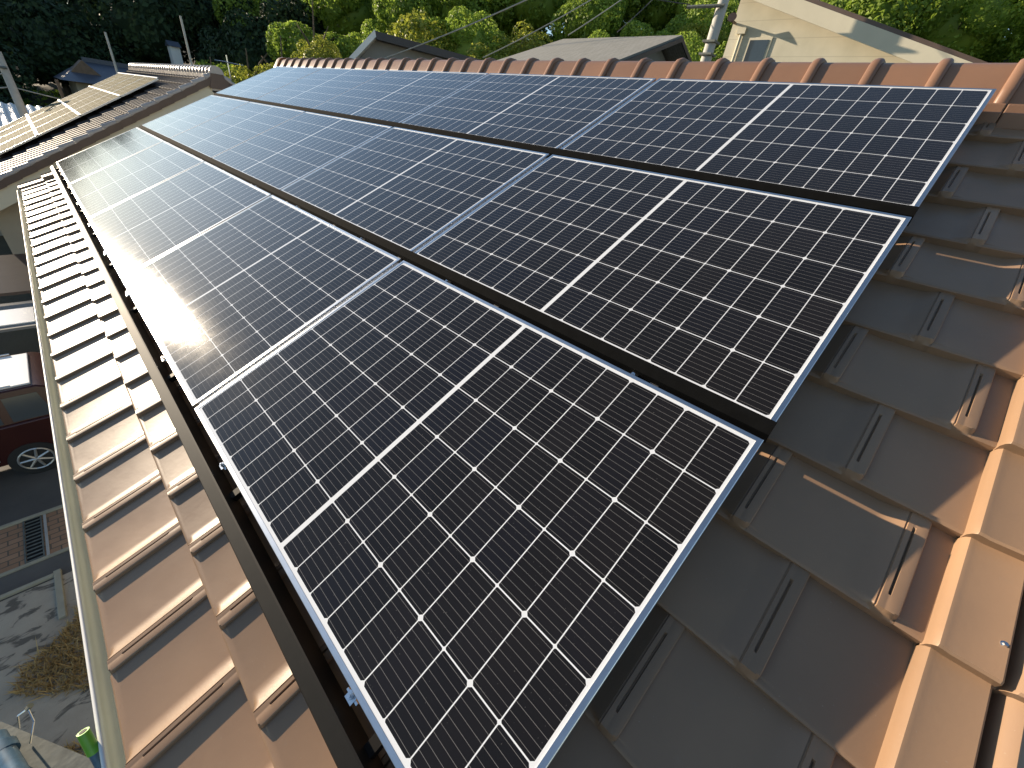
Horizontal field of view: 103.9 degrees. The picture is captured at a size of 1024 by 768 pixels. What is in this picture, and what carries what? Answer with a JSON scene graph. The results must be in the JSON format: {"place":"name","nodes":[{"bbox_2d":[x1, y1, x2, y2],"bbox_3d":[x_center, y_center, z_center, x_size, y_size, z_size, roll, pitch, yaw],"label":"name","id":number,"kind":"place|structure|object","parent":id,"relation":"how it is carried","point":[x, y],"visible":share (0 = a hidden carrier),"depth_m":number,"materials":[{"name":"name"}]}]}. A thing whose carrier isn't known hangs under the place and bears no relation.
{"place":"outdoors","nodes":[
{"label":"outdoors","id":0,"kind":"place"},
{"bbox_2d":[0,508,68,573],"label":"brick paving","id":1,"kind":"structure","parent":0,"point":[11,548],"depth_m":5.72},
{"bbox_2d":[22,514,49,563],"bbox_3d":[-6.843,2.203,5.755,0.912,0.016,0.235,32,39,33],"label":"drain grate","id":2,"kind":"object","parent":1,"relation":"on","point":[33,542],"visible":1,"depth_m":5.73,"materials":[{"name":"metal"}]},
{"bbox_2d":[0,465,71,601],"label":"driveway","id":3,"kind":"structure","parent":0,"point":[23,495],"depth_m":6.20,"materials":[{"name":"concrete"}]},
{"bbox_2d":[0,352,56,473],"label":"parked car","id":4,"kind":"object","parent":3,"relation":"on","point":[26,441],"visible":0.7,"depth_m":6.38,"materials":[{"name":"red paint"}]},
{"bbox_2d":[0,504,68,619],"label":"kerb","id":5,"kind":"structure","parent":3,"relation":"on","point":[56,575],"depth_m":5.30,"materials":[{"name":"concrete"}]},
{"bbox_2d":[0,62,234,253],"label":"neighbour house","id":6,"kind":"structure","parent":0,"point":[174,87],"depth_m":9.22,"materials":[{"name":"grey tile"}]},
{"bbox_2d":[0,115,27,131],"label":"solar panel","id":7,"kind":"object","parent":6,"relation":"on","point":[13,123],"visible":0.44,"depth_m":12.67,"materials":[{"name":"glass"}]},
{"bbox_2d":[0,120,29,137],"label":"solar panel","id":8,"kind":"object","parent":6,"relation":"on","point":[14,128],"visible":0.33,"depth_m":11.80,"materials":[{"name":"glass"}]},
{"bbox_2d":[0,124,31,144],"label":"solar panel","id":9,"kind":"object","parent":6,"relation":"on","point":[14,134],"visible":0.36,"depth_m":10.92,"materials":[{"name":"glass"}]},
{"bbox_2d":[0,130,38,154],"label":"solar panel","id":10,"kind":"object","parent":6,"relation":"on","point":[13,143],"visible":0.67,"depth_m":9.93,"materials":[{"name":"glass"}]},
{"bbox_2d":[28,101,61,118],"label":"solar panel","id":11,"kind":"object","parent":6,"relation":"on","point":[43,109],"visible":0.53,"depth_m":12.97,"materials":[{"name":"glass"}]},
{"bbox_2d":[30,104,65,122],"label":"solar panel","id":12,"kind":"object","parent":6,"relation":"on","point":[47,113],"visible":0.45,"depth_m":12.09,"materials":[{"name":"glass"}]},
{"bbox_2d":[32,107,71,128],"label":"solar panel","id":13,"kind":"object","parent":6,"relation":"on","point":[51,117],"visible":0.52,"depth_m":11.22,"materials":[{"name":"glass"}]},
{"bbox_2d":[35,111,80,135],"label":"solar panel","id":14,"kind":"object","parent":6,"relation":"on","point":[56,123],"visible":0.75,"depth_m":10.23,"materials":[{"name":"glass"}]},
{"bbox_2d":[60,87,93,102],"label":"solar panel","id":15,"kind":"object","parent":6,"relation":"on","point":[75,95],"visible":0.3,"depth_m":13.29,"materials":[{"name":"glass"}]},
{"bbox_2d":[64,89,100,105],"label":"solar panel","id":16,"kind":"object","parent":6,"relation":"on","point":[81,97],"visible":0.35,"depth_m":12.42,"materials":[{"name":"glass"}]},
{"bbox_2d":[69,91,108,109],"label":"solar panel","id":17,"kind":"object","parent":6,"relation":"on","point":[85,101],"visible":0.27,"depth_m":11.55,"materials":[{"name":"glass"}]},
{"bbox_2d":[75,94,120,115],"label":"solar panel","id":18,"kind":"object","parent":6,"relation":"on","point":[95,105],"visible":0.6,"depth_m":10.56,"materials":[{"name":"glass"}]},
{"bbox_2d":[92,74,124,87],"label":"solar panel","id":19,"kind":"object","parent":6,"relation":"on","point":[105,81],"visible":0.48,"depth_m":13.59,"materials":[{"name":"glass"}]},
{"bbox_2d":[97,75,132,89],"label":"solar panel","id":20,"kind":"object","parent":6,"relation":"on","point":[113,82],"visible":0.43,"depth_m":12.74,"materials":[{"name":"glass"}]},
{"bbox_2d":[105,76,143,91],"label":"solar panel","id":21,"kind":"object","parent":6,"relation":"on","point":[124,83],"visible":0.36,"depth_m":11.88,"materials":[{"name":"glass"}]},
{"bbox_2d":[112,77,158,96],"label":"solar panel","id":22,"kind":"object","parent":6,"relation":"on","point":[133,87],"visible":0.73,"depth_m":10.88,"materials":[{"name":"glass"}]},
{"bbox_2d":[0,34,1019,356],"bbox_3d":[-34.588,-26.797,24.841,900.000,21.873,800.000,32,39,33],"label":"ground","id":23,"kind":"structure","parent":0,"point":[18,342],"depth_m":10.19,"materials":[{"name":"soil"}]},
{"bbox_2d":[0,51,27,117],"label":"utility pole","id":24,"kind":"object","parent":23,"relation":"on","point":[13,91],"visible":0.28,"depth_m":14.17,"materials":[{"name":"concrete"}]},
{"bbox_2d":[0,42,37,99],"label":"tree","id":25,"kind":"object","parent":23,"relation":"on","point":[26,74],"visible":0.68,"depth_m":27.43,"materials":[{"name":"green plant"}]},
{"bbox_2d":[0,102,42,235],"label":"metal roofed shed","id":26,"kind":"structure","parent":23,"relation":"on","point":[9,113],"depth_m":16.50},
{"bbox_2d":[4,605,88,754],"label":"dry grass","id":27,"kind":"structure","parent":23,"relation":"on","point":[80,659],"depth_m":4.50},
{"bbox_2d":[0,703,93,767],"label":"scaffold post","id":28,"kind":"object","parent":23,"relation":"on","point":[19,748],"visible":1,"depth_m":1.69,"materials":[{"name":"metal"}]},
{"bbox_2d":[0,571,96,755],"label":"concrete apron","id":29,"kind":"object","parent":23,"relation":"on","point":[27,617],"depth_m":4.53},
{"bbox_2d":[0,0,109,96],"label":"tree","id":30,"kind":"object","parent":23,"relation":"on","point":[52,49],"visible":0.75,"depth_m":31.49,"materials":[{"name":"green plant"}]},
{"bbox_2d":[54,0,109,45],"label":"tree","id":31,"kind":"object","parent":23,"relation":"on","point":[77,8],"visible":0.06,"depth_m":38.35,"materials":[{"name":"green plant"}]},
{"bbox_2d":[54,57,128,93],"bbox_3d":[-28.330,-21.570,32.413,9.200,6.470,10.600,32,39,33],"label":"tiled farmhouse","id":32,"kind":"object","parent":23,"relation":"on","point":[82,73],"visible":0.18,"depth_m":28.48,"materials":[{"name":"blue tile"}]},
{"bbox_2d":[69,24,143,63],"bbox_3d":[-36.288,-26.831,36.163,6.327,8.980,6.292,32,39,33],"label":"tree","id":33,"kind":"object","parent":23,"relation":"on","point":[121,55],"visible":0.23,"depth_m":34.20,"materials":[{"name":"green plant"}]},
{"bbox_2d":[78,0,203,63],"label":"tree","id":34,"kind":"object","parent":23,"relation":"on","point":[145,29],"visible":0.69,"depth_m":34.80,"materials":[{"name":"green plant"}]},
{"bbox_2d":[165,40,183,63],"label":"hillside shed","id":35,"kind":"structure","parent":23,"relation":"on","point":[174,51],"depth_m":34.85,"materials":[{"name":"white paint"}]},
{"bbox_2d":[179,15,192,64],"bbox_3d":[-16.225,-13.704,21.239,0.126,8.800,0.123,32,39,33],"label":"utility pole","id":36,"kind":"object","parent":23,"relation":"on","point":[186,42],"visible":0.34,"depth_m":19.37,"materials":[{"name":"concrete"}]},
{"bbox_2d":[161,0,230,49],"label":"tree","id":37,"kind":"object","parent":23,"relation":"on","point":[204,9],"visible":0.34,"depth_m":36.40,"materials":[{"name":"green plant"}]},
{"bbox_2d":[194,25,241,71],"bbox_3d":[-25.792,-27.585,36.528,5.677,7.984,5.365,32,39,33],"label":"tree","id":38,"kind":"object","parent":23,"relation":"on","point":[202,51],"visible":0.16,"depth_m":33.60,"materials":[{"name":"green plant"}]},
{"bbox_2d":[194,59,252,76],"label":"tree","id":39,"kind":"object","parent":23,"relation":"on","point":[202,62],"visible":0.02,"depth_m":30.19,"materials":[{"name":"green plant"}]},
{"bbox_2d":[212,0,260,38],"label":"tree","id":40,"kind":"object","parent":23,"relation":"on","point":[216,6],"visible":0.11,"depth_m":35.96,"materials":[{"name":"green plant"}]},
{"bbox_2d":[211,0,261,31],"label":"tree","id":41,"kind":"object","parent":23,"relation":"on","point":[249,3],"visible":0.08,"depth_m":36.86,"materials":[{"name":"green plant"}]},
{"bbox_2d":[224,48,266,83],"bbox_3d":[-12.690,-11.860,20.240,2.492,8.026,2.555,18,33,15],"label":"shrub","id":42,"kind":"object","parent":23,"relation":"on","point":[237,78],"visible":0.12,"depth_m":18.41,"materials":[{"name":"green plant"}]},
{"bbox_2d":[206,7,287,72],"bbox_3d":[-20.828,-24.980,33.342,6.335,9.127,6.056,14,32,8],"label":"tree","id":43,"kind":"object","parent":23,"relation":"on","point":[255,48],"visible":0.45,"depth_m":30.59,"materials":[{"name":"green plant"}]},
{"bbox_2d":[251,36,282,75],"bbox_3d":[-11.134,-12.291,20.535,2.851,8.609,2.780,32,39,33],"label":"shrub","id":44,"kind":"object","parent":23,"relation":"on","point":[264,68],"visible":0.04,"depth_m":18.40,"materials":[{"name":"green plant"}]},
{"bbox_2d":[257,0,323,58],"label":"tree","id":45,"kind":"object","parent":23,"relation":"on","point":[274,13],"visible":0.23,"depth_m":31.92,"materials":[{"name":"green plant"}]},
{"bbox_2d":[265,20,350,61],"bbox_3d":[-14.376,-22.052,29.756,5.764,7.353,5.796,32,39,33],"label":"tree","id":46,"kind":"object","parent":23,"relation":"on","point":[284,33],"visible":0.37,"depth_m":27.11,"materials":[{"name":"green plant"}]},
{"bbox_2d":[290,0,336,43],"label":"tree","id":47,"kind":"object","parent":23,"relation":"on","point":[310,24],"visible":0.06,"depth_m":32.93,"materials":[{"name":"green plant"}]},
{"bbox_2d":[290,0,341,58],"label":"shrub","id":48,"kind":"object","parent":23,"relation":"on","point":[313,49],"visible":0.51,"depth_m":18.19,"materials":[{"name":"green plant"}]},
{"bbox_2d":[301,0,382,44],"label":"tree","id":49,"kind":"object","parent":23,"relation":"on","point":[342,17],"visible":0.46,"depth_m":31.84,"materials":[{"name":"green plant"}]},
{"bbox_2d":[336,18,387,58],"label":"tree","id":50,"kind":"object","parent":23,"relation":"on","point":[361,39],"visible":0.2,"depth_m":28.58,"materials":[{"name":"green plant"}]},
{"bbox_2d":[368,0,438,32],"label":"tree","id":51,"kind":"object","parent":23,"relation":"on","point":[372,15],"visible":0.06,"depth_m":32.09,"materials":[{"name":"green plant"}]},
{"bbox_2d":[372,0,439,39],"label":"tree","id":52,"kind":"object","parent":23,"relation":"on","point":[396,9],"visible":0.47,"depth_m":27.58,"materials":[{"name":"green plant"}]},
{"bbox_2d":[349,29,479,59],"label":"dark gabled house","id":53,"kind":"structure","parent":23,"relation":"on","point":[376,45],"depth_m":18.29,"materials":[{"name":"metal"}]},
{"bbox_2d":[386,7,457,51],"bbox_3d":[-5.366,-18.541,25.424,5.401,7.710,5.016,32,39,33],"label":"tree","id":54,"kind":"object","parent":23,"relation":"on","point":[418,25],"visible":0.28,"depth_m":22.55,"materials":[{"name":"green plant"}]},
{"bbox_2d":[417,5,507,58],"bbox_3d":[-3.219,-18.861,25.224,5.580,7.449,5.551,32,39,33],"label":"tree","id":55,"kind":"object","parent":23,"relation":"on","point":[466,37],"visible":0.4,"depth_m":22.95,"materials":[{"name":"green plant"}]},
{"bbox_2d":[433,0,503,39],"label":"tree","id":56,"kind":"object","parent":23,"relation":"on","point":[445,7],"visible":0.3,"depth_m":27.37,"materials":[{"name":"green plant"}]},
{"bbox_2d":[465,42,508,59],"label":"tree","id":57,"kind":"object","parent":23,"relation":"on","point":[496,57],"visible":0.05,"depth_m":21.27,"materials":[{"name":"green plant"}]},
{"bbox_2d":[478,0,520,43],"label":"tree","id":58,"kind":"object","parent":23,"relation":"on","point":[507,19],"visible":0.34,"depth_m":28.15,"materials":[{"name":"green plant"}]},
{"bbox_2d":[5,28,1023,106],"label":"undergrowth","id":59,"kind":"object","parent":23,"relation":"on","point":[614,34],"depth_m":34.86,"materials":[{"name":"green plant"}]},
{"bbox_2d":[486,20,552,57],"bbox_3d":[0.271,-18.344,24.429,4.206,5.916,4.118,32,39,33],"label":"tree","id":60,"kind":"object","parent":23,"relation":"on","point":[519,46],"visible":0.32,"depth_m":22.81,"materials":[{"name":"green plant"}]},
{"bbox_2d":[17,57,1023,767],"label":"house","id":61,"kind":"structure","parent":23,"relation":"on","point":[845,587],"depth_m":1.16,"materials":[{"name":"brown tile"}]},
{"bbox_2d":[76,727,100,767],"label":"pipe","id":62,"kind":"object","parent":61,"relation":"attached to","point":[87,739],"visible":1,"depth_m":1.10,"materials":[{"name":"green plastic"}]},
{"bbox_2d":[50,165,384,767],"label":"front cover","id":63,"kind":"object","parent":61,"relation":"attached to","point":[347,740],"visible":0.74,"depth_m":1.24,"materials":[{"name":"black metal"}]},
{"bbox_3d":[-0.203,-1.080,2.433,0.030,1.674,3.224,32,39,33],"label":"mounting rail","id":64,"kind":"object","parent":61,"relation":"on","visible":0},
{"bbox_2d":[402,73,655,148],"bbox_3d":[0.035,-2.269,3.264,1.806,0.035,1.164,32,66,33],"label":"solar panel","id":65,"kind":"object","parent":64,"relation":"attached to","point":[557,111],"visible":0.77,"depth_m":3.13,"materials":[{"name":"glass"}]},
{"bbox_3d":[-2.956,-2.825,4.574,0.030,1.674,3.224,32,39,33],"label":"mounting rail","id":66,"kind":"object","parent":61,"relation":"on","visible":0},
{"bbox_2d":[170,102,304,157],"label":"solar panel","id":67,"kind":"object","parent":66,"relation":"attached to","point":[218,135],"visible":0.75,"depth_m":4.77,"materials":[{"name":"glass"}]},
{"bbox_2d":[256,68,388,107],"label":"solar panel","id":68,"kind":"object","parent":66,"relation":"attached to","point":[317,88],"visible":0.78,"depth_m":5.19,"materials":[{"name":"glass"}]},
{"bbox_3d":[-5.158,-4.222,6.287,0.030,1.674,3.224,32,39,33],"label":"mounting rail","id":69,"kind":"object","parent":61,"relation":"on","visible":0},
{"bbox_2d":[56,127,163,184],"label":"solar panel","id":70,"kind":"object","parent":69,"relation":"on","point":[96,158],"visible":0.85,"depth_m":5.37,"materials":[{"name":"glass"}]},
{"bbox_2d":[143,95,248,137],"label":"solar panel","id":71,"kind":"object","parent":69,"relation":"attached to","point":[186,118],"visible":0.76,"depth_m":5.79,"materials":[{"name":"glass"}]},
{"bbox_2d":[217,66,322,98],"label":"solar panel","id":72,"kind":"object","parent":69,"relation":"attached to","point":[265,82],"visible":0.77,"depth_m":6.21,"materials":[{"name":"glass"}]},
{"bbox_3d":[0.348,-0.730,2.004,0.030,1.674,3.224,32,39,33],"label":"mounting rail","id":73,"kind":"object","parent":61,"relation":"on","visible":0},
{"bbox_2d":[140,125,776,442],"bbox_3d":[-2.493,-1.894,3.655,9.143,0.086,0.046,32,39,33],"label":"gap cover","id":74,"kind":"object","parent":73,"relation":"attached to","point":[744,418],"visible":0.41,"depth_m":1.58,"materials":[{"name":"metal"}]},
{"bbox_2d":[214,93,919,225],"bbox_3d":[-1.666,-2.689,4.070,9.143,0.086,0.046,32,39,33],"label":"gap cover","id":75,"kind":"object","parent":73,"relation":"attached to","point":[871,204],"visible":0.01,"depth_m":2.13,"materials":[{"name":"metal"}]},
{"bbox_2d":[500,0,570,44],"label":"tree","id":76,"kind":"object","parent":23,"relation":"on","point":[536,14],"visible":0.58,"depth_m":27.22,"materials":[{"name":"green plant"}]},
{"bbox_2d":[550,0,625,40],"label":"tree","id":77,"kind":"object","parent":23,"relation":"on","point":[609,21],"visible":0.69,"depth_m":23.57,"materials":[{"name":"green plant"}]},
{"bbox_2d":[499,35,691,60],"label":"grey roofed house","id":78,"kind":"structure","parent":23,"relation":"on","point":[663,48],"depth_m":11.42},
{"bbox_2d":[588,29,609,37],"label":"tree","id":79,"kind":"object","parent":23,"relation":"on","point":[597,35],"visible":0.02,"depth_m":19.91,"materials":[{"name":"green plant"}]},
{"bbox_2d":[611,0,649,32],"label":"tree","id":80,"kind":"object","parent":23,"relation":"on","point":[629,14],"visible":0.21,"depth_m":28.46,"materials":[{"name":"green plant"}]},
{"bbox_2d":[619,20,673,36],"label":"tree","id":81,"kind":"object","parent":23,"relation":"on","point":[636,28],"visible":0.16,"depth_m":22.44,"materials":[{"name":"green plant"}]},
{"bbox_2d":[636,0,677,33],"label":"tree","id":82,"kind":"object","parent":23,"relation":"on","point":[655,18],"visible":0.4,"depth_m":28.00,"materials":[{"name":"green plant"}]},
{"bbox_2d":[655,0,739,56],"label":"shrub","id":83,"kind":"object","parent":23,"relation":"on","point":[708,16],"visible":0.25,"depth_m":23.66,"materials":[{"name":"green plant"}]},
{"bbox_2d":[676,31,722,60],"bbox_3d":[8.918,-15.002,21.915,4.429,6.259,4.355,9,32,2],"label":"shrub","id":84,"kind":"object","parent":23,"relation":"on","point":[694,55],"visible":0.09,"depth_m":19.56,"materials":[{"name":"green plant"}]},
{"bbox_2d":[659,0,740,20],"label":"tree","id":85,"kind":"object","parent":23,"relation":"on","point":[679,9],"visible":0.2,"depth_m":26.34,"materials":[{"name":"green plant"}]},
{"bbox_2d":[674,18,728,58],"bbox_3d":[10.807,-18.951,24.378,3.764,5.112,3.914,32,39,33],"label":"tree","id":86,"kind":"object","parent":23,"relation":"on","point":[690,26],"visible":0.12,"depth_m":22.65,"materials":[{"name":"green plant"}]},
{"bbox_2d":[686,0,728,60],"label":"utility pole","id":87,"kind":"object","parent":23,"relation":"on","point":[711,42],"visible":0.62,"depth_m":11.84,"materials":[{"name":"concrete"}]},
{"bbox_2d":[385,0,526,57],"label":"power cable","id":88,"kind":"object","parent":87,"relation":"attached to","point":[457,29],"visible":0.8,"depth_m":13.85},
{"bbox_2d":[483,0,590,57],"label":"power cable","id":89,"kind":"object","parent":87,"relation":"attached to","point":[535,30],"visible":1,"depth_m":12.86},
{"bbox_2d":[723,0,987,62],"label":"cream house","id":90,"kind":"structure","parent":23,"relation":"on","point":[794,30],"depth_m":11.35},
{"bbox_2d":[741,37,772,60],"bbox_3d":[7.606,-10.242,12.624,0.700,1.070,0.040,32,39,33],"label":"window","id":91,"kind":"structure","parent":90,"relation":"in","point":[757,48],"depth_m":12.48,"materials":[{"name":"grey glass"}]},
{"bbox_2d":[820,0,942,34],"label":"shrub","id":92,"kind":"object","parent":23,"relation":"on","point":[885,12],"visible":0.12,"depth_m":19.22,"materials":[{"name":"green plant"}]},
{"bbox_2d":[897,0,1023,61],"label":"shrub","id":93,"kind":"object","parent":23,"relation":"on","point":[978,29],"visible":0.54,"depth_m":19.29,"materials":[{"name":"green plant"}]},
{"bbox_2d":[988,5,1023,62],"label":"shrub","id":94,"kind":"object","parent":23,"relation":"on","point":[1013,40],"visible":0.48,"depth_m":19.17,"materials":[{"name":"green plant"}]},
{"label":"yard","id":95,"kind":"structure","parent":0,"visible":0},
{"bbox_2d":[0,254,31,295],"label":"lean to","id":96,"kind":"object","parent":95,"relation":"on","point":[14,276],"depth_m":8.51,"materials":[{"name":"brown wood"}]},
{"bbox_2d":[0,300,36,332],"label":"carport","id":97,"kind":"object","parent":95,"relation":"on","point":[14,316],"visible":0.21,"depth_m":7.69,"materials":[{"name":"white paint"}]},
{"bbox_3d":[-1.855,-2.127,3.717,0.030,1.674,3.224,32,39,33],"label":"mounting rail","id":98,"kind":"object","parent":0,"visible":0},
{"bbox_2d":[88,161,270,278],"bbox_3d":[-2.912,-1.498,3.441,1.806,0.035,1.164,32,66,33],"label":"solar panel","id":99,"kind":"object","parent":98,"relation":"attached to","point":[140,230],"visible":0.85,"depth_m":3.31,"materials":[{"name":"glass"}]},
{"bbox_2d":[213,112,392,189],"bbox_3d":[-2.085,-2.293,3.856,1.806,0.035,1.164,32,66,33],"label":"solar panel","id":100,"kind":"object","parent":98,"relation":"attached to","point":[289,152],"visible":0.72,"depth_m":3.74,"materials":[{"name":"glass"}]},
{"bbox_2d":[312,70,488,122],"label":"solar panel","id":101,"kind":"object","parent":98,"relation":"on","point":[399,96],"visible":0.76,"depth_m":4.17,"materials":[{"name":"glass"}]},
{"bbox_3d":[0.898,-0.381,1.576,0.030,1.674,3.224,32,39,33],"label":"mounting rail","id":102,"kind":"object","parent":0,"visible":0},
{"bbox_2d":[194,260,763,767],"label":"solar panel","id":103,"kind":"object","parent":102,"relation":"on","point":[482,524],"visible":1,"depth_m":1.17,"materials":[{"name":"glass"}]},
{"bbox_2d":[415,155,911,421],"bbox_3d":[0.502,-0.653,1.843,1.806,0.036,1.164,32,66,33],"label":"solar panel","id":104,"kind":"object","parent":102,"relation":"attached to","point":[745,297],"visible":0.83,"depth_m":1.63,"materials":[{"name":"glass"}]},
{"bbox_2d":[561,78,995,206],"bbox_3d":[1.329,-1.449,2.257,1.806,0.035,1.164,32,66,33],"label":"solar panel","id":105,"kind":"object","parent":102,"relation":"on","point":[895,144],"visible":0.86,"depth_m":2.08,"materials":[{"name":"glass"}]},
{"bbox_3d":[-1.304,-1.778,3.289,0.030,1.674,3.224,32,39,33],"label":"mounting rail","id":106,"kind":"object","parent":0,"visible":0},
{"bbox_2d":[122,195,401,407],"bbox_3d":[-1.619,-0.678,2.434,1.806,0.036,1.164,32,66,33],"label":"solar panel","id":107,"kind":"object","parent":106,"relation":"on","point":[222,305],"visible":0.85,"depth_m":2.25,"materials":[{"name":"glass"}]},
{"bbox_2d":[282,127,549,252],"bbox_3d":[-0.792,-1.474,2.849,1.806,0.035,1.164,32,66,33],"label":"solar panel","id":108,"kind":"object","parent":106,"relation":"attached to","point":[414,191],"visible":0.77,"depth_m":2.69,"materials":[{"name":"glass"}]},
{"bbox_3d":[-3.506,-3.174,5.002,0.030,1.674,3.224,32,39,33],"label":"mounting rail","id":109,"kind":"object","parent":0,"visible":0},
{"bbox_2d":[69,141,204,218],"bbox_3d":[-4.205,-2.319,4.446,1.806,0.035,1.164,32,66,33],"label":"solar panel","id":110,"kind":"object","parent":109,"relation":"on","point":[104,189],"visible":0.85,"depth_m":4.34,"materials":[{"name":"glass"}]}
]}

